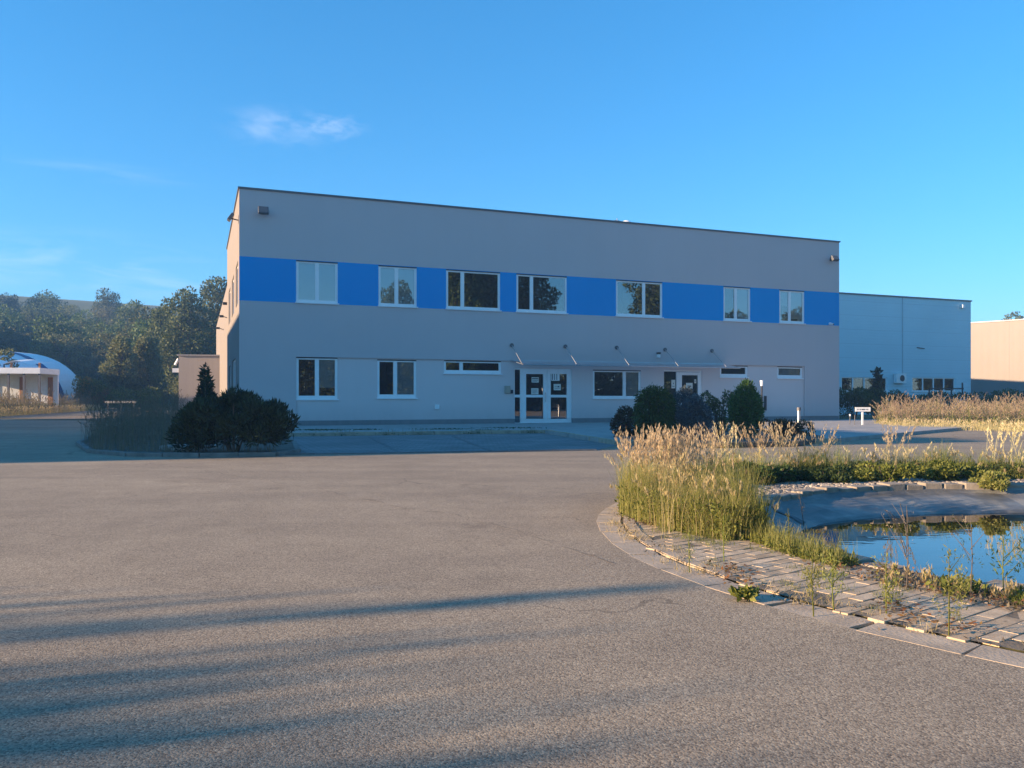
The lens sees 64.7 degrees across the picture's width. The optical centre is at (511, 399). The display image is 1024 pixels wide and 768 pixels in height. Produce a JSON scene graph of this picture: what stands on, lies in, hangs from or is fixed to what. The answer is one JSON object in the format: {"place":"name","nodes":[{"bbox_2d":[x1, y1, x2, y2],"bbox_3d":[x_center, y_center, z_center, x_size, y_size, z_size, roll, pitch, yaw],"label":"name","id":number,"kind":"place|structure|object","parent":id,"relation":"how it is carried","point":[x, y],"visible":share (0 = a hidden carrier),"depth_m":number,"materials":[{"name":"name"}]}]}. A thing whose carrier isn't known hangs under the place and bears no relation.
{"place":"outdoors","nodes":[
{"label":"outdoors","id":0,"kind":"place"},
{"bbox_2d":[0,407,177,418],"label":"access road","id":1,"kind":"structure","parent":0,"point":[72,415],"depth_m":59.74,"materials":[{"name":"grey asphalt"}]},
{"bbox_2d":[0,295,211,406],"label":"hill","id":2,"kind":"structure","parent":0,"point":[84,305],"depth_m":277.69,"materials":[{"name":"green plant"}]},
{"bbox_2d":[0,292,21,316],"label":"forest tree","id":3,"kind":"object","parent":2,"relation":"on","point":[9,301],"visible":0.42,"depth_m":206.74,"materials":[{"name":"green plant"}]},
{"bbox_2d":[0,322,22,351],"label":"forest tree","id":4,"kind":"object","parent":2,"relation":"on","point":[4,338],"visible":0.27,"depth_m":126.00,"materials":[{"name":"green plant"}]},
{"bbox_2d":[0,303,34,352],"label":"forest tree","id":5,"kind":"object","parent":2,"relation":"on","point":[3,319],"visible":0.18,"depth_m":153.01,"materials":[{"name":"green plant"}]},
{"bbox_2d":[18,305,50,350],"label":"forest tree","id":6,"kind":"object","parent":2,"relation":"on","point":[31,316],"visible":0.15,"depth_m":180.15,"materials":[{"name":"green plant"}]},
{"bbox_2d":[23,289,71,319],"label":"forest tree","id":7,"kind":"object","parent":2,"relation":"on","point":[51,301],"visible":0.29,"depth_m":204.58,"materials":[{"name":"green plant"}]},
{"bbox_2d":[23,313,88,375],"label":"forest tree","id":8,"kind":"object","parent":2,"relation":"on","point":[43,327],"visible":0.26,"depth_m":126.83,"materials":[{"name":"green plant"}]},
{"bbox_2d":[34,331,96,380],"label":"forest tree","id":9,"kind":"object","parent":2,"relation":"on","point":[67,363],"visible":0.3,"depth_m":123.36,"materials":[{"name":"green plant"}]},
{"bbox_2d":[53,309,110,339],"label":"forest tree","id":10,"kind":"object","parent":2,"relation":"on","point":[83,320],"visible":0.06,"depth_m":163.74,"materials":[{"name":"green plant"}]},
{"bbox_2d":[73,321,111,378],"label":"forest tree","id":11,"kind":"object","parent":2,"relation":"on","point":[89,334],"visible":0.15,"depth_m":142.32,"materials":[{"name":"green plant"}]},
{"bbox_2d":[74,331,139,405],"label":"forest tree","id":12,"kind":"object","parent":2,"relation":"on","point":[99,356],"visible":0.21,"depth_m":122.89,"materials":[{"name":"green plant"}]},
{"bbox_2d":[90,288,123,324],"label":"forest tree","id":13,"kind":"object","parent":2,"relation":"on","point":[113,297],"visible":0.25,"depth_m":207.09,"materials":[{"name":"green plant"}]},
{"bbox_2d":[111,299,146,331],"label":"forest tree","id":14,"kind":"object","parent":2,"relation":"on","point":[125,309],"visible":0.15,"depth_m":169.21,"materials":[{"name":"green plant"}]},
{"bbox_2d":[116,305,152,369],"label":"forest tree","id":15,"kind":"object","parent":2,"relation":"on","point":[146,316],"visible":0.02,"depth_m":135.02,"materials":[{"name":"green plant"}]},
{"bbox_2d":[128,317,183,402],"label":"forest tree","id":16,"kind":"object","parent":2,"relation":"on","point":[144,326],"visible":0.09,"depth_m":124.29,"materials":[{"name":"green plant"}]},
{"bbox_2d":[143,305,180,406],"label":"slope tree","id":17,"kind":"object","parent":2,"relation":"on","point":[156,317],"visible":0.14,"depth_m":121.17,"materials":[{"name":"green plant"}]},
{"bbox_2d":[184,276,226,354],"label":"slope tree","id":18,"kind":"object","parent":2,"relation":"on","point":[215,292],"visible":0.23,"depth_m":116.68,"materials":[{"name":"green plant"}]},
{"bbox_2d":[0,419,1023,767],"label":"asphalt yard","id":19,"kind":"structure","parent":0,"point":[176,613],"depth_m":3.90,"materials":[{"name":"grey asphalt"}]},
{"bbox_2d":[76,434,300,456],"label":"bed kerb","id":20,"kind":"structure","parent":19,"relation":"on","point":[87,449],"depth_m":16.43,"materials":[{"name":"grey concrete"}]},
{"bbox_2d":[82,428,294,452],"bbox_3d":[-11.022,1.140,27.299,5.336,0.120,24.539,0,0,-23],"label":"planting bed","id":21,"kind":"object","parent":19,"relation":"on","point":[284,446],"visible":0.25,"depth_m":18.37,"materials":[{"name":"soil"}]},
{"bbox_2d":[77,378,189,448],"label":"dry weeds","id":22,"kind":"object","parent":21,"relation":"on","point":[150,421],"visible":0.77,"depth_m":20.02,"materials":[{"name":"green plant"}]},
{"bbox_2d":[89,438,275,452],"bbox_3d":[-7.242,0.948,17.109,4.615,0.264,1.166,0,0,10],"label":"bed fringe","id":23,"kind":"object","parent":21,"relation":"on","point":[111,447],"visible":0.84,"depth_m":17.04,"materials":[{"name":"green plant"}]},
{"bbox_2d":[193,362,218,400],"bbox_3d":[-7.881,0.086,20.765,1.011,2.171,0.994,0,0,0],"label":"conifer","id":24,"kind":"object","parent":21,"relation":"on","point":[206,387],"visible":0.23,"depth_m":20.72,"materials":[{"name":"green plant"}]},
{"bbox_2d":[163,384,299,451],"bbox_3d":[-5.814,0.408,16.866,2.771,1.550,1.710,0,0,0],"label":"yew shrub","id":25,"kind":"object","parent":21,"relation":"on","point":[200,422],"visible":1,"depth_m":16.54,"materials":[{"name":"green plant"}]},
{"bbox_2d":[285,436,596,454],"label":"flush kerb","id":26,"kind":"structure","parent":19,"relation":"on","point":[397,451],"depth_m":17.84,"materials":[{"name":"grey concrete"}]},
{"bbox_2d":[290,433,615,452],"bbox_3d":[-2.015,1.144,22.198,8.809,0.001,9.266,0,0,-15],"label":"parking bay","id":27,"kind":"object","parent":19,"relation":"on","point":[400,443],"visible":0.67,"depth_m":21.25,"materials":[{"name":"grey asphalt"}]},
{"bbox_2d":[289,430,835,444],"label":"kerb","id":28,"kind":"structure","parent":19,"relation":"on","point":[601,440],"depth_m":26.13,"materials":[{"name":"concrete"}]},
{"bbox_2d":[614,429,823,446],"bbox_3d":[6.176,1.075,23.970,5.678,0.110,9.675,0,0,17],"label":"shrub bed","id":29,"kind":"object","parent":19,"relation":"on","point":[799,441],"visible":0.29,"depth_m":20.84,"materials":[{"name":"soil"}]},
{"bbox_2d":[609,404,638,436],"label":"barberry shrub","id":30,"kind":"object","parent":29,"relation":"on","point":[625,422],"visible":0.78,"depth_m":22.94,"materials":[{"name":"red plant"}]},
{"bbox_2d":[630,384,678,438],"bbox_3d":[3.755,0.343,21.264,1.328,1.668,1.344,0,0,0],"label":"weeping thuja","id":31,"kind":"object","parent":29,"relation":"on","point":[658,404],"visible":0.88,"depth_m":20.99,"materials":[{"name":"green plant"}]},
{"bbox_2d":[674,393,714,438],"bbox_3d":[4.791,0.471,21.214,1.142,1.366,1.031,0,0,0],"label":"blue spruce","id":32,"kind":"object","parent":29,"relation":"on","point":[699,413],"visible":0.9,"depth_m":21.06,"materials":[{"name":"green plant"}]},
{"bbox_2d":[700,389,731,435],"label":"loose shrub","id":33,"kind":"object","parent":29,"relation":"on","point":[715,403],"visible":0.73,"depth_m":22.98,"materials":[{"name":"green plant"}]},
{"bbox_2d":[725,377,765,437],"bbox_3d":[6.376,0.261,22.093,1.073,1.784,1.088,0,0,26],"label":"egg thuja","id":34,"kind":"object","parent":29,"relation":"on","point":[745,406],"visible":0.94,"depth_m":21.90,"materials":[{"name":"green plant"}]},
{"bbox_2d":[757,417,815,437],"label":"shrub","id":35,"kind":"object","parent":29,"relation":"on","point":[799,429],"visible":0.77,"depth_m":21.48,"materials":[{"name":"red plant"}]},
{"bbox_2d":[596,502,1023,667],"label":"island kerb","id":36,"kind":"structure","parent":19,"relation":"on","point":[634,548],"depth_m":4.58,"materials":[{"name":"concrete"}]},
{"bbox_2d":[728,583,761,601],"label":"leafy tuft","id":37,"kind":"object","parent":36,"relation":"on","point":[747,592],"visible":1,"depth_m":4.62,"materials":[{"name":"green plant"}]},
{"bbox_2d":[801,538,829,616],"bbox_3d":[1.616,0.934,4.292,0.165,0.432,0.162,0,0,9],"label":"weed stalk","id":38,"kind":"object","parent":36,"relation":"on","point":[815,576],"visible":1,"depth_m":4.29,"materials":[{"name":"green plant"}]},
{"bbox_2d":[872,417,1023,431],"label":"verge grass","id":39,"kind":"structure","parent":19,"relation":"on","point":[975,425],"depth_m":31.55,"materials":[{"name":"plant"}]},
{"bbox_2d":[0,415,1023,652],"bbox_3d":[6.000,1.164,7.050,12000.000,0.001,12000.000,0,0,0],"label":"ground","id":40,"kind":"structure","parent":0,"point":[871,417],"depth_m":5.12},
{"bbox_2d":[0,359,59,409],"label":"open shed","id":41,"kind":"structure","parent":40,"relation":"on","point":[39,379],"depth_m":73.04,"materials":[{"name":"metal"}]},
{"bbox_2d":[0,351,78,401],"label":"tent hall","id":42,"kind":"structure","parent":40,"relation":"on","point":[67,376],"depth_m":95.40,"materials":[{"name":"fabric"}]},
{"bbox_2d":[0,388,94,414],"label":"roadside weeds","id":43,"kind":"object","parent":40,"relation":"on","point":[5,402],"visible":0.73,"depth_m":67.99,"materials":[{"name":"green plant"}]},
{"bbox_2d":[0,404,101,416],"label":"roadside grass","id":44,"kind":"structure","parent":40,"relation":"on","point":[61,408],"depth_m":67.76,"materials":[{"name":"plant"}]},
{"bbox_2d":[76,378,112,408],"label":"verge bush","id":45,"kind":"object","parent":40,"relation":"on","point":[99,384],"visible":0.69,"depth_m":91.36,"materials":[{"name":"green plant"}]},
{"bbox_2d":[97,336,140,408],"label":"olive tree","id":46,"kind":"object","parent":40,"relation":"on","point":[119,349],"visible":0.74,"depth_m":96.26,"materials":[{"name":"green plant"}]},
{"bbox_2d":[104,385,163,408],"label":"verge bush","id":47,"kind":"object","parent":40,"relation":"on","point":[120,395],"visible":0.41,"depth_m":91.49,"materials":[{"name":"green plant"}]},
{"bbox_2d":[129,335,168,399],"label":"olive tree","id":48,"kind":"object","parent":40,"relation":"on","point":[147,349],"visible":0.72,"depth_m":99.32,"materials":[{"name":"green plant"}]},
{"bbox_2d":[150,285,215,394],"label":"slope tree","id":49,"kind":"object","parent":40,"relation":"on","point":[185,322],"visible":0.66,"depth_m":110.72,"materials":[{"name":"green plant"}]},
{"bbox_2d":[172,354,219,406],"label":"annex","id":50,"kind":"object","parent":40,"relation":"on","point":[188,370],"visible":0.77,"depth_m":77.60,"materials":[{"name":"beige paint"}]},
{"bbox_2d":[216,186,840,425],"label":"office building","id":51,"kind":"structure","parent":40,"relation":"on","point":[341,310],"depth_m":36.80,"materials":[{"name":"metal"}]},
{"bbox_2d":[295,260,338,304],"bbox_3d":[-8.057,-4.848,33.425,1.775,1.765,0.225,0,0,-21],"label":"window","id":52,"kind":"structure","parent":51,"relation":"in","point":[316,281],"depth_m":33.45,"materials":[{"name":"glass"}]},
{"bbox_2d":[296,357,338,399],"bbox_3d":[-8.075,-0.878,33.493,1.759,1.785,0.225,0,0,-21],"label":"window","id":53,"kind":"structure","parent":51,"relation":"in","point":[325,367],"depth_m":33.64,"materials":[{"name":"white plastic"}]},
{"bbox_2d":[377,359,417,398],"bbox_3d":[-4.941,-0.888,34.713,1.787,1.685,0.225,0,0,-21],"label":"window","id":54,"kind":"structure","parent":51,"relation":"in","point":[404,371],"depth_m":34.86,"materials":[{"name":"white plastic"}]},
{"bbox_2d":[378,265,417,307],"bbox_3d":[-4.901,-4.848,34.653,1.752,1.765,0.225,0,0,-21],"label":"window","id":55,"kind":"structure","parent":51,"relation":"in","point":[397,285],"depth_m":34.67,"materials":[{"name":"white plastic"}]},
{"bbox_2d":[443,360,502,374],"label":"window","id":56,"kind":"structure","parent":51,"relation":"in","point":[478,372],"depth_m":35.87,"materials":[{"name":"white plastic"}]},
{"bbox_2d":[445,269,501,311],"bbox_3d":[-1.704,-4.848,35.864,2.611,1.765,0.160,0,0,-21],"label":"window","id":57,"kind":"structure","parent":51,"relation":"in","point":[461,307],"depth_m":35.70,"materials":[{"name":"white plastic"}]},
{"bbox_2d":[516,274,567,314],"bbox_3d":[1.379,-4.848,37.065,2.603,1.765,0.160,0,0,-21],"label":"window","id":58,"kind":"structure","parent":51,"relation":"in","point":[530,310],"depth_m":36.90,"materials":[{"name":"white plastic"}]},
{"bbox_2d":[514,368,571,422],"bbox_3d":[1.437,-0.160,37.187,2.873,2.580,0.156,0,0,-21],"label":"door","id":59,"kind":"structure","parent":51,"relation":"in","point":[549,375],"depth_m":37.21,"materials":[{"name":"white plastic"}]},
{"bbox_2d":[592,370,640,398],"bbox_3d":[5.001,-0.733,38.583,2.664,1.395,0.225,0,0,-21],"label":"window","id":60,"kind":"structure","parent":51,"relation":"in","point":[631,379],"depth_m":38.88,"materials":[{"name":"white plastic"}]},
{"bbox_2d":[615,280,663,318],"bbox_3d":[6.139,-4.848,38.918,2.633,1.765,0.160,0,0,-21],"label":"window","id":61,"kind":"structure","parent":51,"relation":"in","point":[643,283],"depth_m":39.01,"materials":[{"name":"white plastic"}]},
{"bbox_2d":[664,370,701,410],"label":"door","id":62,"kind":"structure","parent":51,"relation":"in","point":[679,373],"depth_m":40.01,"materials":[{"name":"white plastic"}]},
{"bbox_2d":[723,286,751,321],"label":"window","id":63,"kind":"structure","parent":51,"relation":"in","point":[741,295],"depth_m":41.17,"materials":[{"name":"white plastic"}]},
{"bbox_2d":[777,366,803,378],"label":"window","id":64,"kind":"structure","parent":51,"relation":"in","point":[783,372],"depth_m":42.32,"materials":[{"name":"white plastic"}]},
{"bbox_2d":[779,290,805,324],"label":"window","id":65,"kind":"structure","parent":51,"relation":"in","point":[794,300],"depth_m":42.37,"materials":[{"name":"glass"}]},
{"bbox_2d":[839,387,880,418],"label":"shaded bush","id":66,"kind":"object","parent":40,"relation":"on","point":[853,398],"visible":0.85,"depth_m":46.88,"materials":[{"name":"green plant"}]},
{"bbox_2d":[854,386,895,418],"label":"shaded bush","id":67,"kind":"object","parent":40,"relation":"on","point":[872,391],"visible":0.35,"depth_m":49.37,"materials":[{"name":"green plant"}]},
{"bbox_2d":[910,390,971,409],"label":"shaded bush","id":68,"kind":"object","parent":40,"relation":"on","point":[919,396],"visible":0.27,"depth_m":53.83,"materials":[{"name":"green plant"}]},
{"bbox_2d":[870,391,1023,427],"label":"verge greens","id":69,"kind":"object","parent":40,"relation":"on","point":[965,408],"visible":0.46,"depth_m":34.83,"materials":[{"name":"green plant"}]},
{"bbox_2d":[872,389,1023,427],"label":"verge weeds","id":70,"kind":"object","parent":40,"relation":"on","point":[905,404],"visible":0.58,"depth_m":34.84,"materials":[{"name":"beige plant"}]},
{"bbox_2d":[0,0,1023,321],"label":"sky","id":71,"kind":"structure","parent":0,"point":[891,131],"materials":[{"name":"blue"}]},
{"bbox_2d":[155,419,986,441],"bbox_3d":[6.134,1.150,29.909,36.024,0.200,16.745,0,0,-21],"label":"concrete apron","id":72,"kind":"object","parent":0,"point":[867,429],"visible":0.22,"depth_m":29.77,"materials":[{"name":"grey concrete"}]},
{"bbox_2d":[622,477,1023,650],"bbox_3d":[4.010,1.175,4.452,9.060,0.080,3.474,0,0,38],"label":"brick paving","id":73,"kind":"structure","parent":0,"point":[749,555],"depth_m":4.83,"materials":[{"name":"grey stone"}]},
{"bbox_2d":[604,423,749,515],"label":"reed grass","id":74,"kind":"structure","parent":73,"relation":"on","point":[677,449],"depth_m":8.21,"materials":[{"name":"plant"}]},
{"bbox_2d":[609,442,779,536],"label":"dry stalks","id":75,"kind":"object","parent":73,"relation":"on","point":[708,477],"visible":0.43,"depth_m":7.16,"materials":[{"name":"plant"}]},
{"bbox_2d":[610,442,787,540],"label":"mixed grass","id":76,"kind":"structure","parent":73,"relation":"on","point":[627,501],"depth_m":6.99,"materials":[{"name":"green plant"}]},
{"bbox_2d":[639,523,842,585],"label":"paving grass","id":77,"kind":"structure","parent":73,"relation":"on","point":[684,536],"depth_m":6.45,"materials":[{"name":"green plant"}]},
{"bbox_2d":[732,422,778,463],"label":"grass tuft","id":78,"kind":"object","parent":73,"relation":"on","point":[760,436],"visible":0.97,"depth_m":11.68,"materials":[{"name":"plant"}]},
{"bbox_2d":[734,460,796,484],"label":"weed bush","id":79,"kind":"object","parent":73,"relation":"on","point":[778,472],"visible":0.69,"depth_m":10.88,"materials":[{"name":"green plant"}]},
{"bbox_2d":[759,421,805,464],"bbox_3d":[3.906,0.723,11.690,0.572,0.853,0.721,0,0,-31],"label":"grass tuft","id":80,"kind":"object","parent":73,"relation":"on","point":[794,442],"visible":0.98,"depth_m":11.73,"materials":[{"name":"plant"}]},
{"bbox_2d":[743,516,863,566],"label":"rim weeds","id":81,"kind":"object","parent":73,"relation":"on","point":[773,539],"visible":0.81,"depth_m":5.95,"materials":[{"name":"green plant"}]},
{"bbox_2d":[653,533,971,622],"bbox_3d":[2.796,1.118,4.526,1.652,0.044,5.968,0,0,-35],"label":"joint moss","id":82,"kind":"object","parent":73,"relation":"on","point":[794,587],"visible":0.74,"depth_m":4.91,"materials":[{"name":"green plant"}]},
{"bbox_2d":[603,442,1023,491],"bbox_3d":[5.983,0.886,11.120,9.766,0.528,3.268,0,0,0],"label":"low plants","id":83,"kind":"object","parent":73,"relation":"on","point":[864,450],"visible":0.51,"depth_m":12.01,"materials":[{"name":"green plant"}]},
{"bbox_2d":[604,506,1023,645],"bbox_3d":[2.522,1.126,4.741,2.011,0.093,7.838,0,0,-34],"label":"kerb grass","id":84,"kind":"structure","parent":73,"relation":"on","point":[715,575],"depth_m":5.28,"materials":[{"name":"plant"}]},
{"bbox_2d":[615,438,1023,484],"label":"bank grass","id":85,"kind":"structure","parent":73,"relation":"on","point":[915,458],"depth_m":11.78,"materials":[{"name":"green plant"}]},
{"bbox_2d":[628,518,1023,631],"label":"leaf litter","id":86,"kind":"object","parent":73,"relation":"on","point":[897,603],"visible":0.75,"depth_m":4.67,"materials":[{"name":"plant"}]},
{"bbox_2d":[797,464,854,483],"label":"weed bush","id":87,"kind":"object","parent":73,"relation":"on","point":[833,474],"visible":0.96,"depth_m":11.11,"materials":[{"name":"green plant"}]},
{"bbox_2d":[818,553,848,609],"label":"weed stalk","id":88,"kind":"object","parent":73,"relation":"on","point":[832,570],"visible":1,"depth_m":4.43,"materials":[{"name":"green plant"}]},
{"bbox_2d":[664,478,1023,527],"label":"gravel","id":89,"kind":"structure","parent":73,"relation":"on","point":[785,488],"depth_m":10.86,"materials":[{"name":"grey gravel"}]},
{"bbox_2d":[850,459,921,481],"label":"weed bush","id":90,"kind":"object","parent":73,"relation":"on","point":[880,472],"visible":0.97,"depth_m":11.19,"materials":[{"name":"green plant"}]},
{"bbox_2d":[870,552,903,613],"bbox_3d":[2.004,0.980,4.293,0.174,0.341,0.127,0,0,2],"label":"weed stalk","id":91,"kind":"object","parent":73,"relation":"on","point":[886,592],"visible":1,"depth_m":4.30,"materials":[{"name":"green plant"}]},
{"bbox_2d":[754,482,1023,593],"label":"pond edging","id":92,"kind":"object","parent":73,"relation":"on","point":[886,486],"visible":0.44,"depth_m":10.25,"materials":[{"name":"stone"}]},
{"bbox_2d":[881,503,913,589],"bbox_3d":[2.335,0.893,4.907,0.186,0.515,0.445,0,0,28],"label":"weed stalk","id":93,"kind":"object","parent":73,"relation":"on","point":[904,522],"visible":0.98,"depth_m":4.85,"materials":[{"name":"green plant"}]},
{"bbox_2d":[881,421,917,475],"bbox_3d":[5.503,0.719,11.666,0.692,0.862,0.483,0,0,-24],"label":"grass tuft","id":94,"kind":"object","parent":73,"relation":"on","point":[888,442],"visible":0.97,"depth_m":11.64,"materials":[{"name":"plant"}]},
{"bbox_2d":[856,561,1023,608],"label":"rim litter","id":95,"kind":"object","parent":73,"relation":"on","point":[995,590],"visible":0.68,"depth_m":4.76,"materials":[{"name":"brown plant"}]},
{"bbox_2d":[923,544,979,635],"bbox_3d":[2.126,0.925,3.881,0.222,0.450,0.209,0,0,-10],"label":"weed stalk","id":96,"kind":"object","parent":73,"relation":"on","point":[958,581],"visible":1,"depth_m":3.90,"materials":[{"name":"green plant"}]},
{"bbox_2d":[917,459,989,480],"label":"weed bush","id":97,"kind":"object","parent":73,"relation":"on","point":[937,470],"visible":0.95,"depth_m":11.30,"materials":[{"name":"green plant"}]},
{"bbox_2d":[924,573,1023,605],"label":"rim greens","id":98,"kind":"object","parent":73,"relation":"on","point":[1013,597],"visible":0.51,"depth_m":4.72,"materials":[{"name":"green plant"}]},
{"bbox_2d":[984,417,1023,464],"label":"bank reeds","id":99,"kind":"object","parent":73,"relation":"on","point":[1013,435],"visible":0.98,"depth_m":12.15,"materials":[{"name":"plant"}]},
{"bbox_2d":[986,531,1023,599],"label":"weed stalk","id":100,"kind":"object","parent":73,"relation":"on","point":[1014,568],"visible":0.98,"depth_m":4.57,"materials":[{"name":"green plant"}]},
{"bbox_2d":[765,486,1023,534],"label":"pond liner","id":101,"kind":"object","parent":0,"point":[825,507],"visible":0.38,"depth_m":9.87,"materials":[{"name":"rubber"}]},
{"bbox_2d":[967,470,1010,491],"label":"weed bush","id":102,"kind":"object","parent":101,"relation":"on","point":[996,480],"visible":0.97,"depth_m":10.58,"materials":[{"name":"green plant"}]},
{"bbox_2d":[839,292,971,414],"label":"metal hall","id":103,"kind":"structure","parent":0,"point":[911,346],"depth_m":64.44,"materials":[{"name":"grey metal"}]},
{"bbox_2d":[841,377,887,391],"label":"window","id":104,"kind":"structure","parent":103,"relation":"in","point":[849,383],"depth_m":62.78,"materials":[{"name":"white plastic"}]},
{"bbox_2d":[912,377,955,391],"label":"window","id":105,"kind":"structure","parent":103,"relation":"in","point":[919,384],"depth_m":65.58,"materials":[{"name":"white plastic"}]},
{"bbox_2d":[795,513,1023,583],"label":"pond water","id":106,"kind":"structure","parent":0,"point":[930,536],"depth_m":7.85,"materials":[{"name":"blue liquid"}]},
{"bbox_2d":[971,319,1023,404],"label":"cream hall","id":107,"kind":"structure","parent":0,"point":[997,355],"depth_m":92.86,"materials":[{"name":"metal"}]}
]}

